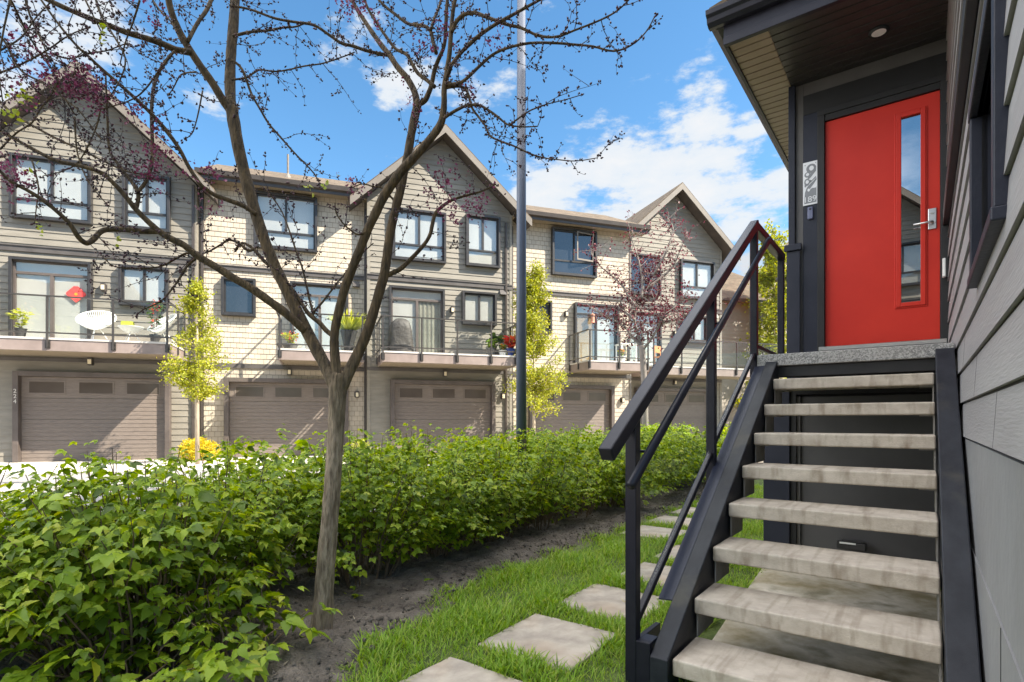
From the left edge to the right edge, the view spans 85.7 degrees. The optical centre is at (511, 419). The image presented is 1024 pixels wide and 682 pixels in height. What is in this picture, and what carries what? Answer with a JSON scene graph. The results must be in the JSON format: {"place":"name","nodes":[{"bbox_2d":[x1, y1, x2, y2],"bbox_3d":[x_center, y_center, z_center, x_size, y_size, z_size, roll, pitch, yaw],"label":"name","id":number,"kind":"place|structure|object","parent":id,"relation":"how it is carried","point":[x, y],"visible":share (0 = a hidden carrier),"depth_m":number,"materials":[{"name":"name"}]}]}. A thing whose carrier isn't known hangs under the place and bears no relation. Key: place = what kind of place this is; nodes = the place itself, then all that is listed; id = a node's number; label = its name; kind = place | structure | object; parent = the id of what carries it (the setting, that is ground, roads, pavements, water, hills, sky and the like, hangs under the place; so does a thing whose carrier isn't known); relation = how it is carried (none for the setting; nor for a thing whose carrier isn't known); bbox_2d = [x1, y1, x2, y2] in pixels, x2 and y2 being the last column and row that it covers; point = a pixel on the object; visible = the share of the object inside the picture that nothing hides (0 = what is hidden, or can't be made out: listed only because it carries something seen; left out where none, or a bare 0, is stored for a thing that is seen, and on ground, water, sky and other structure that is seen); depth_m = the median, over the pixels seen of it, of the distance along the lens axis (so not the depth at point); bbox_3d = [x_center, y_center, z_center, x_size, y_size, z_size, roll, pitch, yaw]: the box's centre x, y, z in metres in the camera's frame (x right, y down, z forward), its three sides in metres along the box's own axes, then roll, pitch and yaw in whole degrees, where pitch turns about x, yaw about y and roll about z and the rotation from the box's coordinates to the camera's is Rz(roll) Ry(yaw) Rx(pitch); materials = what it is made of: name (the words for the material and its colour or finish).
{"place":"outdoors","nodes":[
{"label":"outdoors","id":0,"kind":"place"},
{"bbox_2d":[0,465,429,542],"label":"street","id":1,"kind":"structure","parent":0,"point":[17,484],"depth_m":10.66,"materials":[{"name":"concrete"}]},
{"bbox_2d":[573,201,726,426],"bbox_3d":[3.277,-2.100,13.582,3.501,6.610,1.929,0,0,0],"label":"redbud tree","id":2,"kind":"object","parent":1,"relation":"on","point":[653,273],"visible":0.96,"depth_m":13.50,"materials":[{"name":"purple plant"}]},
{"bbox_2d":[0,456,436,474],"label":"driveway","id":3,"kind":"structure","parent":0,"point":[42,467],"depth_m":13.85,"materials":[{"name":"concrete"}]},
{"bbox_2d":[0,61,218,462],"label":"townhouse","id":4,"kind":"structure","parent":3,"relation":"on","point":[65,379],"depth_m":15.36,"materials":[{"name":"paint"}]},
{"bbox_2d":[8,308,34,336],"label":"potted plant","id":5,"kind":"object","parent":4,"relation":"on","point":[20,328],"visible":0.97,"depth_m":13.94,"materials":[{"name":"yellow plant"}]},
{"bbox_2d":[8,152,92,225],"bbox_3d":[-12.607,-6.300,15.129,1.850,1.720,0.180,0,0,-19],"label":"window","id":6,"kind":"structure","parent":4,"relation":"in","point":[80,191],"depth_m":15.15,"materials":[{"name":"glass"}]},
{"bbox_2d":[8,256,92,338],"bbox_3d":[-12.604,-3.220,15.120,1.850,2.300,0.200,0,0,-19],"label":"sliding door","id":7,"kind":"structure","parent":4,"relation":"in","point":[26,275],"depth_m":15.12,"materials":[{"name":"paint"}]},
{"bbox_2d":[66,286,85,301],"bbox_3d":[-12.093,-3.475,15.311,0.460,0.450,0.018,0,0,-19],"label":"paper ornament","id":8,"kind":"object","parent":4,"relation":"attached to","point":[73,291],"visible":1,"depth_m":15.30,"materials":[{"name":"red paper"}]},
{"bbox_2d":[21,377,164,461],"bbox_3d":[-11.674,-0.008,15.505,3.410,2.323,0.053,0,0,-19],"label":"garage door","id":9,"kind":"structure","parent":4,"relation":"in","point":[123,398],"depth_m":15.46,"materials":[{"name":"paint"}]},
{"bbox_2d":[75,310,116,339],"bbox_3d":[-11.023,-2.504,14.639,0.908,0.900,0.628,0,0,-19],"label":"cord chair","id":10,"kind":"object","parent":4,"relation":"on","point":[102,324],"visible":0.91,"depth_m":14.72,"materials":[{"name":"white paint"}]},
{"bbox_2d":[117,325,143,340],"bbox_3d":[-10.335,-2.288,14.976,0.620,0.465,0.620,0,0,-19],"label":"side table","id":11,"kind":"object","parent":4,"relation":"on","point":[131,329],"visible":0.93,"depth_m":14.83,"materials":[{"name":"white paint"}]},
{"bbox_2d":[118,264,169,307],"bbox_3d":[-10.542,-3.820,15.824,1.230,1.140,0.180,0,0,-19],"label":"window","id":12,"kind":"structure","parent":4,"relation":"in","point":[151,289],"depth_m":15.83,"materials":[{"name":"glass"}]},
{"bbox_2d":[122,172,170,233],"bbox_3d":[-10.479,-6.220,15.845,1.180,1.600,0.180,0,0,-19],"label":"window","id":13,"kind":"structure","parent":4,"relation":"in","point":[157,208],"depth_m":15.92,"materials":[{"name":"glass"}]},
{"bbox_2d":[146,299,164,341],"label":"potted plant","id":14,"kind":"object","parent":4,"relation":"on","point":[157,323],"visible":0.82,"depth_m":14.99,"materials":[{"name":"green plant"}]},
{"bbox_2d":[147,314,176,343],"bbox_3d":[-9.631,-2.504,15.179,0.908,0.900,0.628,0,0,31],"label":"cord chair","id":15,"kind":"object","parent":4,"relation":"on","point":[159,328],"visible":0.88,"depth_m":15.14,"materials":[{"name":"white paint"}]},
{"bbox_2d":[156,275,234,464],"bbox_3d":[-8.088,-1.251,14.187,1.803,4.862,1.681,0,0,0],"label":"young street tree","id":16,"kind":"object","parent":3,"relation":"on","point":[187,371],"visible":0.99,"depth_m":14.10,"materials":[{"name":"yellow plant"}]},
{"bbox_2d":[177,436,220,460],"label":"yellow shrub","id":17,"kind":"object","parent":3,"relation":"on","point":[205,443],"visible":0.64,"depth_m":15.53,"materials":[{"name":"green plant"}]},
{"bbox_2d":[194,154,367,456],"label":"townhouse","id":18,"kind":"structure","parent":3,"relation":"on","point":[270,381],"depth_m":17.21,"materials":[{"name":"beige wood"}]},
{"bbox_2d":[221,276,255,316],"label":"window","id":19,"kind":"structure","parent":18,"relation":"in","point":[236,300],"depth_m":16.87,"materials":[{"name":"glass"}]},
{"bbox_2d":[253,190,316,253],"bbox_3d":[-7.082,-6.180,17.305,1.850,1.740,0.180,0,0,-19],"label":"window","id":20,"kind":"structure","parent":18,"relation":"in","point":[303,212],"depth_m":17.38,"materials":[{"name":"glass"}]},
{"bbox_2d":[230,382,343,456],"bbox_3d":[-7.034,0.007,17.383,3.340,2.293,0.053,0,0,-19],"label":"garage door","id":21,"kind":"structure","parent":18,"relation":"in","point":[252,418],"depth_m":17.28,"materials":[{"name":"paint"}]},
{"bbox_2d":[278,331,298,348],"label":"potted plant","id":22,"kind":"object","parent":18,"relation":"on","point":[293,338],"visible":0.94,"depth_m":16.16,"materials":[{"name":"yellow plant"}]},
{"bbox_2d":[290,281,348,349],"bbox_3d":[-6.136,-3.205,17.613,1.760,2.270,0.200,0,0,-19],"label":"sliding door","id":23,"kind":"structure","parent":18,"relation":"in","point":[318,291],"depth_m":17.66,"materials":[{"name":"paint"}]},
{"bbox_2d":[349,124,531,452],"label":"townhouse","id":24,"kind":"structure","parent":3,"relation":"on","point":[454,309],"depth_m":18.56,"materials":[{"name":"paint"}]},
{"bbox_2d":[388,318,413,351],"bbox_3d":[-3.505,-2.625,17.380,0.800,1.130,0.633,0,0,-19],"label":"covered grill","id":25,"kind":"object","parent":24,"relation":"on","point":[400,332],"visible":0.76,"depth_m":17.13,"materials":[{"name":"fabric"}]},
{"bbox_2d":[389,285,444,352],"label":"sliding door","id":26,"kind":"structure","parent":24,"relation":"in","point":[407,298],"depth_m":18.40,"materials":[{"name":"paint"}]},
{"bbox_2d":[392,207,445,264],"bbox_3d":[-3.083,-6.100,18.334,1.790,1.700,0.180,0,0,-19],"label":"window","id":27,"kind":"structure","parent":24,"relation":"in","point":[417,231],"depth_m":18.36,"materials":[{"name":"glass"}]},
{"bbox_2d":[395,384,490,452],"bbox_3d":[-2.310,-0.008,18.656,3.290,2.323,0.053,0,0,-19],"label":"garage door","id":28,"kind":"structure","parent":24,"relation":"in","point":[436,400],"depth_m":18.62,"materials":[{"name":"paint"}]},
{"bbox_2d":[461,290,496,325],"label":"window","id":29,"kind":"structure","parent":24,"relation":"in","point":[476,305],"depth_m":19.01,"materials":[{"name":"glass"}]},
{"bbox_2d":[465,213,500,268],"bbox_3d":[-1.001,-6.145,19.035,1.220,1.770,0.180,0,0,-19],"label":"window","id":30,"kind":"structure","parent":24,"relation":"in","point":[483,250],"depth_m":19.07,"materials":[{"name":"glass"}]},
{"bbox_2d":[486,338,497,354],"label":"potted plant","id":31,"kind":"object","parent":24,"relation":"on","point":[489,346],"visible":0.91,"depth_m":18.14,"materials":[{"name":"green plant"}]},
{"bbox_2d":[486,332,504,354],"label":"potted plant","id":32,"kind":"object","parent":24,"relation":"on","point":[499,338],"visible":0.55,"depth_m":18.53,"materials":[{"name":"green plant"}]},
{"bbox_2d":[502,335,515,355],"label":"potted plant","id":33,"kind":"object","parent":24,"relation":"on","point":[511,345],"visible":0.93,"depth_m":18.12,"materials":[{"name":"red plant"}]},
{"bbox_2d":[502,258,572,435],"bbox_3d":[0.785,-2.036,18.208,2.325,6.431,2.270,0,0,-22],"label":"young street tree","id":34,"kind":"object","parent":3,"relation":"on","point":[533,349],"visible":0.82,"depth_m":18.00,"materials":[{"name":"green plant"}]},
{"bbox_2d":[512,205,650,440],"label":"townhouse","id":35,"kind":"structure","parent":3,"relation":"on","point":[597,392],"depth_m":20.50,"materials":[{"name":"beige"}]},
{"bbox_2d":[526,300,551,332],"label":"window","id":36,"kind":"structure","parent":35,"relation":"in","point":[548,308],"depth_m":20.08,"materials":[{"name":"glass"}]},
{"bbox_2d":[535,389,609,440],"bbox_3d":[2.210,0.007,20.494,3.150,2.293,0.053,0,0,-19],"label":"garage door","id":37,"kind":"structure","parent":35,"relation":"in","point":[581,416],"depth_m":20.55,"materials":[{"name":"paint"}]},
{"bbox_2d":[551,226,596,278],"bbox_3d":[2.322,-6.180,20.431,1.810,1.740,0.255,0,0,-19],"label":"window","id":38,"kind":"structure","parent":35,"relation":"in","point":[564,241],"depth_m":20.45,"materials":[{"name":"glass"}]},
{"bbox_2d":[573,302,618,362],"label":"sliding door","id":39,"kind":"structure","parent":35,"relation":"in","point":[599,347],"depth_m":20.76,"materials":[{"name":"paint"}]},
{"bbox_2d":[615,343,636,361],"bbox_3d":[4.200,-2.415,20.289,0.700,0.710,0.500,0,0,-19],"label":"white table","id":40,"kind":"object","parent":35,"relation":"on","point":[623,344],"visible":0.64,"depth_m":20.18,"materials":[{"name":"paint"}]},
{"bbox_2d":[625,182,776,440],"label":"townhouse","id":41,"kind":"structure","parent":3,"relation":"on","point":[711,245],"depth_m":23.14,"materials":[{"name":"paint"}]},
{"bbox_2d":[631,252,661,296],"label":"window","id":42,"kind":"structure","parent":41,"relation":"in","point":[634,259],"depth_m":22.53,"materials":[{"name":"glass"}]},
{"bbox_2d":[631,312,661,365],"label":"sliding door","id":43,"kind":"structure","parent":41,"relation":"in","point":[633,348],"depth_m":22.68,"materials":[{"name":"paint"}]},
{"bbox_2d":[640,391,705,440],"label":"garage door","id":44,"kind":"structure","parent":41,"relation":"in","point":[695,400],"depth_m":23.22,"materials":[{"name":"paint"}]},
{"bbox_2d":[680,315,705,343],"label":"window","id":45,"kind":"structure","parent":41,"relation":"in","point":[701,329],"depth_m":23.49,"materials":[{"name":"glass"}]},
{"bbox_2d":[679,259,714,299],"bbox_3d":[7.844,-5.910,23.384,1.700,1.620,0.180,0,0,-19],"label":"window","id":46,"kind":"structure","parent":41,"relation":"in","point":[691,271],"depth_m":23.38,"materials":[{"name":"glass"}]},
{"bbox_2d":[764,253,786,378],"bbox_3d":[12.810,-3.387,25.191,2.754,9.134,3.606,0,0,44],"label":"tall tree","id":47,"kind":"object","parent":3,"relation":"on","point":[774,340],"visible":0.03,"depth_m":25.01,"materials":[{"name":"green plant"}]},
{"bbox_2d":[328,309,365,350],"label":"potted grass","id":48,"kind":"object","parent":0,"point":[350,326],"depth_m":16.68,"materials":[{"name":"yellow plant"}]},
{"bbox_2d":[0,0,787,275],"label":"sky","id":49,"kind":"structure","parent":0,"point":[684,115],"materials":[{"name":"blue"}]},
{"bbox_2d":[329,479,940,681],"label":"lawn","id":50,"kind":"structure","parent":0,"point":[710,632],"depth_m":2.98,"materials":[{"name":"green plant"}]},
{"bbox_2d":[685,568,942,681],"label":"concrete pad","id":51,"kind":"object","parent":50,"relation":"on","point":[870,663],"visible":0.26,"depth_m":2.90,"materials":[{"name":"grey concrete"}]},
{"label":"ground","id":52,"kind":"structure","parent":0,"visible":0},
{"bbox_2d":[0,609,233,681],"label":"thicket shrub","id":53,"kind":"object","parent":52,"relation":"on","point":[117,663],"visible":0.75,"depth_m":2.21,"materials":[{"name":"green plant"}]},
{"bbox_2d":[0,475,758,681],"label":"planting bed","id":54,"kind":"object","parent":52,"relation":"on","point":[297,655],"visible":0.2,"depth_m":3.58,"materials":[{"name":"soil"}]},
{"bbox_2d":[0,453,125,637],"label":"thicket shrub","id":55,"kind":"object","parent":54,"relation":"on","point":[9,531],"visible":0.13,"depth_m":2.45,"materials":[{"name":"green plant"}]},
{"bbox_2d":[0,440,287,681],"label":"thicket shrub","id":56,"kind":"object","parent":54,"relation":"on","point":[100,592],"visible":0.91,"depth_m":2.31,"materials":[{"name":"green plant"}]},
{"bbox_2d":[84,435,351,614],"bbox_3d":[-1.758,0.626,3.378,1.456,1.076,1.571,0,0,0],"label":"thicket shrub","id":57,"kind":"object","parent":54,"relation":"on","point":[279,524],"visible":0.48,"depth_m":3.27,"materials":[{"name":"green plant"}]},
{"bbox_2d":[123,566,341,681],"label":"thicket shrub","id":58,"kind":"object","parent":54,"relation":"on","point":[251,665],"visible":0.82,"depth_m":2.45,"materials":[{"name":"green plant"}]},
{"bbox_2d":[184,423,379,565],"bbox_3d":[-1.713,0.536,4.185,1.320,1.018,1.370,0,0,13],"label":"thicket shrub","id":59,"kind":"object","parent":54,"relation":"on","point":[300,443],"visible":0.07,"depth_m":4.19,"materials":[{"name":"green plant"}]},
{"bbox_2d":[0,0,662,630],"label":"redbud tree","id":60,"kind":"object","parent":54,"relation":"on","point":[338,380],"visible":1,"depth_m":2.85,"materials":[{"name":"brown plant"}]},
{"bbox_2d":[253,429,458,589],"bbox_3d":[-1.154,0.592,3.977,1.445,1.144,1.493,0,0,23],"label":"thicket shrub","id":61,"kind":"object","parent":54,"relation":"on","point":[366,467],"visible":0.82,"depth_m":3.74,"materials":[{"name":"green plant"}]},
{"bbox_2d":[297,439,451,543],"bbox_3d":[-1.317,0.621,4.989,1.301,0.915,1.409,0,0,42],"label":"thicket shrub","id":62,"kind":"object","parent":54,"relation":"on","point":[393,467],"visible":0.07,"depth_m":4.79,"materials":[{"name":"green plant"}]},
{"bbox_2d":[344,420,519,558],"bbox_3d":[-0.723,0.582,4.596,1.468,1.162,1.432,0,0,20],"label":"thicket shrub","id":63,"kind":"object","parent":54,"relation":"on","point":[462,520],"visible":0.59,"depth_m":4.36,"materials":[{"name":"green plant"}]},
{"bbox_2d":[371,429,492,526],"bbox_3d":[-0.927,0.595,5.687,1.400,1.012,1.363,0,0,-39],"label":"thicket shrub","id":64,"kind":"object","parent":54,"relation":"on","point":[437,462],"visible":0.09,"depth_m":5.50,"materials":[{"name":"green plant"}]},
{"bbox_2d":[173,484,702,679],"bbox_3d":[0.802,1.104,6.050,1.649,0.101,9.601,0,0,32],"label":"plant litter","id":65,"kind":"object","parent":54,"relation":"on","point":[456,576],"visible":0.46,"depth_m":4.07,"materials":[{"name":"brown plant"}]},
{"bbox_2d":[425,426,499,466],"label":"thicket shrub","id":66,"kind":"object","parent":54,"relation":"on","point":[460,443],"visible":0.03,"depth_m":7.11,"materials":[{"name":"green plant"}]},
{"bbox_2d":[423,431,534,482],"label":"thicket shrub","id":67,"kind":"object","parent":54,"relation":"on","point":[494,440],"visible":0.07,"depth_m":6.21,"materials":[{"name":"green plant"}]},
{"bbox_2d":[420,428,557,543],"bbox_3d":[-0.222,0.624,5.240,1.346,1.080,1.518,0,0,0],"label":"thicket shrub","id":68,"kind":"object","parent":54,"relation":"on","point":[505,522],"visible":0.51,"depth_m":5.09,"materials":[{"name":"green plant"}]},
{"bbox_2d":[475,432,543,457],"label":"thicket shrub","id":69,"kind":"object","parent":54,"relation":"on","point":[496,435],"visible":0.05,"depth_m":7.52,"materials":[{"name":"green plant"}]},
{"bbox_2d":[516,0,526,459],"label":"light pole","id":70,"kind":"object","parent":54,"relation":"on","point":[521,417],"visible":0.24,"depth_m":7.44,"materials":[{"name":"grey metal"}]},
{"bbox_2d":[482,432,564,487],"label":"thicket shrub","id":71,"kind":"object","parent":54,"relation":"on","point":[529,449],"visible":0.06,"depth_m":7.15,"materials":[{"name":"green plant"}]},
{"bbox_2d":[499,425,573,464],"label":"thicket shrub","id":72,"kind":"object","parent":54,"relation":"on","point":[549,430],"visible":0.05,"depth_m":8.29,"materials":[{"name":"green plant"}]},
{"bbox_2d":[467,426,608,529],"bbox_3d":[0.236,0.614,5.942,1.576,1.099,1.499,0,0,0],"label":"thicket shrub","id":73,"kind":"object","parent":54,"relation":"on","point":[557,498],"visible":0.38,"depth_m":5.65,"materials":[{"name":"green plant"}]},
{"bbox_2d":[527,428,593,467],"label":"thicket shrub","id":74,"kind":"object","parent":54,"relation":"on","point":[552,436],"visible":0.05,"depth_m":7.78,"materials":[{"name":"green plant"}]},
{"bbox_2d":[537,422,597,460],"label":"thicket shrub","id":75,"kind":"object","parent":54,"relation":"on","point":[582,434],"visible":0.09,"depth_m":9.04,"materials":[{"name":"green plant"}]},
{"bbox_2d":[543,428,598,466],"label":"thicket shrub","id":76,"kind":"object","parent":54,"relation":"on","point":[570,439],"visible":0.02,"depth_m":8.50,"materials":[{"name":"green plant"}]},
{"bbox_2d":[524,430,624,517],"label":"thicket shrub","id":77,"kind":"object","parent":54,"relation":"on","point":[600,479],"visible":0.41,"depth_m":6.41,"materials":[{"name":"green plant"}]},
{"bbox_2d":[564,424,609,447],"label":"thicket shrub","id":78,"kind":"object","parent":54,"relation":"on","point":[596,431],"visible":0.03,"depth_m":9.44,"materials":[{"name":"green plant"}]},
{"bbox_2d":[584,427,690,498],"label":"thicket shrub","id":79,"kind":"object","parent":54,"relation":"on","point":[662,481],"visible":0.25,"depth_m":7.58,"materials":[{"name":"green plant"}]},
{"bbox_2d":[640,422,669,442],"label":"thicket shrub","id":80,"kind":"object","parent":54,"relation":"on","point":[646,429],"visible":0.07,"depth_m":11.88,"materials":[{"name":"green plant"}]},
{"bbox_2d":[623,426,704,489],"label":"thicket shrub","id":81,"kind":"object","parent":54,"relation":"on","point":[674,463],"visible":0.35,"depth_m":8.05,"materials":[{"name":"green plant"}]},
{"bbox_2d":[640,421,705,486],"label":"thicket shrub","id":82,"kind":"object","parent":54,"relation":"on","point":[689,451],"visible":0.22,"depth_m":8.75,"materials":[{"name":"green plant"}]},
{"bbox_2d":[658,426,721,482],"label":"thicket shrub","id":83,"kind":"object","parent":54,"relation":"on","point":[704,444],"visible":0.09,"depth_m":9.35,"materials":[{"name":"green plant"}]},
{"bbox_2d":[674,428,725,478],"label":"thicket shrub","id":84,"kind":"object","parent":54,"relation":"on","point":[704,432],"visible":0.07,"depth_m":10.04,"materials":[{"name":"green plant"}]},
{"bbox_2d":[400,657,522,681],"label":"stepping stone","id":85,"kind":"object","parent":52,"relation":"on","point":[450,669],"visible":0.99,"depth_m":2.47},
{"bbox_2d":[478,614,613,672],"bbox_3d":[0.195,1.164,2.874,0.547,0.052,0.544,-1,0,37],"label":"stepping stone","id":86,"kind":"object","parent":52,"relation":"on","point":[561,639],"visible":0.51,"depth_m":2.87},
{"bbox_2d":[555,583,665,621],"bbox_3d":[0.637,1.164,3.468,0.548,0.052,0.547,1,0,37],"label":"stepping stone","id":87,"kind":"object","parent":52,"relation":"on","point":[608,599],"visible":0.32,"depth_m":3.47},
{"bbox_2d":[557,435,670,507],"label":"thicket shrub","id":88,"kind":"object","parent":52,"relation":"on","point":[648,491],"visible":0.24,"depth_m":6.84,"materials":[{"name":"green plant"}]},
{"bbox_2d":[621,562,671,587],"bbox_3d":[1.115,1.164,4.060,0.547,0.052,0.547,0,-1,37],"label":"stepping stone","id":89,"kind":"object","parent":52,"relation":"on","point":[647,568],"visible":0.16,"depth_m":4.14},
{"bbox_2d":[620,525,686,538],"bbox_3d":[1.454,1.164,5.603,0.544,0.053,0.544,0,0,37],"label":"stepping stone","id":90,"kind":"object","parent":52,"relation":"on","point":[653,530],"visible":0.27,"depth_m":5.62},
{"bbox_2d":[655,545,679,560],"bbox_3d":[1.557,1.164,4.655,0.544,0.052,0.546,0,0,37],"label":"stepping stone","id":91,"kind":"object","parent":52,"relation":"on","point":[675,549],"visible":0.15,"depth_m":4.74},
{"bbox_2d":[649,515,691,526],"bbox_3d":[1.862,1.164,6.221,0.546,0.052,0.544,-1,-1,37],"label":"stepping stone","id":92,"kind":"object","parent":52,"relation":"on","point":[665,518],"visible":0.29,"depth_m":6.29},
{"bbox_2d":[722,272,786,440],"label":"house","id":93,"kind":"structure","parent":52,"relation":"on","point":[736,327],"depth_m":27.66,"materials":[{"name":"wood"}]},
{"bbox_2d":[734,218,787,407],"bbox_3d":[12.884,-4.240,27.041,4.352,10.839,3.831,0,0,34],"label":"tall tree","id":94,"kind":"object","parent":52,"relation":"on","point":[767,274],"visible":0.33,"depth_m":26.71,"materials":[{"name":"green plant"}]},
{"bbox_2d":[705,0,1023,681],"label":"entry house","id":95,"kind":"structure","parent":52,"relation":"on","point":[901,122],"depth_m":4.23,"materials":[{"name":"grey wood"}]},
{"bbox_2d":[598,220,981,681],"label":"entry stairs","id":96,"kind":"structure","parent":95,"relation":"attached to","point":[675,648],"depth_m":2.60,"materials":[{"name":"concrete"}]},
{"bbox_2d":[803,160,816,205],"bbox_3d":[2.727,-2.163,5.047,0.118,0.395,0.010,0,0,37],"label":"number plaque","id":97,"kind":"object","parent":95,"relation":"attached to","point":[809,183],"visible":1,"depth_m":5.04,"materials":[{"name":"white metal"}]},
{"bbox_2d":[807,206,812,219],"bbox_3d":[2.724,-1.887,5.041,0.047,0.113,0.024,0,0,37],"label":"doorbell","id":98,"kind":"object","parent":95,"relation":"attached to","point":[809,213],"visible":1,"depth_m":5.03,"materials":[{"name":"grey plastic"}]},
{"bbox_2d":[797,394,939,571],"bbox_3d":[2.527,0.442,3.956,0.869,1.235,0.059,0,0,37],"label":"storage door","id":99,"kind":"structure","parent":95,"relation":"in","point":[879,543],"depth_m":3.93,"materials":[{"name":"black metal"}]},
{"bbox_2d":[836,539,866,550],"bbox_3d":[2.425,0.894,3.944,0.180,0.062,0.073,0,0,37],"label":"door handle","id":100,"kind":"object","parent":99,"relation":"attached to","point":[852,545],"visible":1,"depth_m":3.92,"materials":[{"name":"plastic"}]},
{"bbox_2d":[825,90,939,346],"bbox_3d":[3.158,-1.673,4.743,0.820,2.035,0.103,0,0,37],"label":"front door","id":101,"kind":"structure","parent":95,"relation":"in","point":[882,164],"depth_m":4.73,"materials":[{"name":"red paint"}]},
{"bbox_2d":[942,257,947,277],"bbox_3d":[3.467,-1.215,4.417,0.036,0.156,0.066,0,0,37],"label":"doorbell","id":102,"kind":"object","parent":95,"relation":"attached to","point":[944,267],"depth_m":4.40,"materials":[{"name":"white paint"}]},
{"bbox_2d":[967,0,1010,288],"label":"side window","id":103,"kind":"structure","parent":95,"relation":"in","point":[981,244],"depth_m":1.59,"materials":[{"name":"black glass"}]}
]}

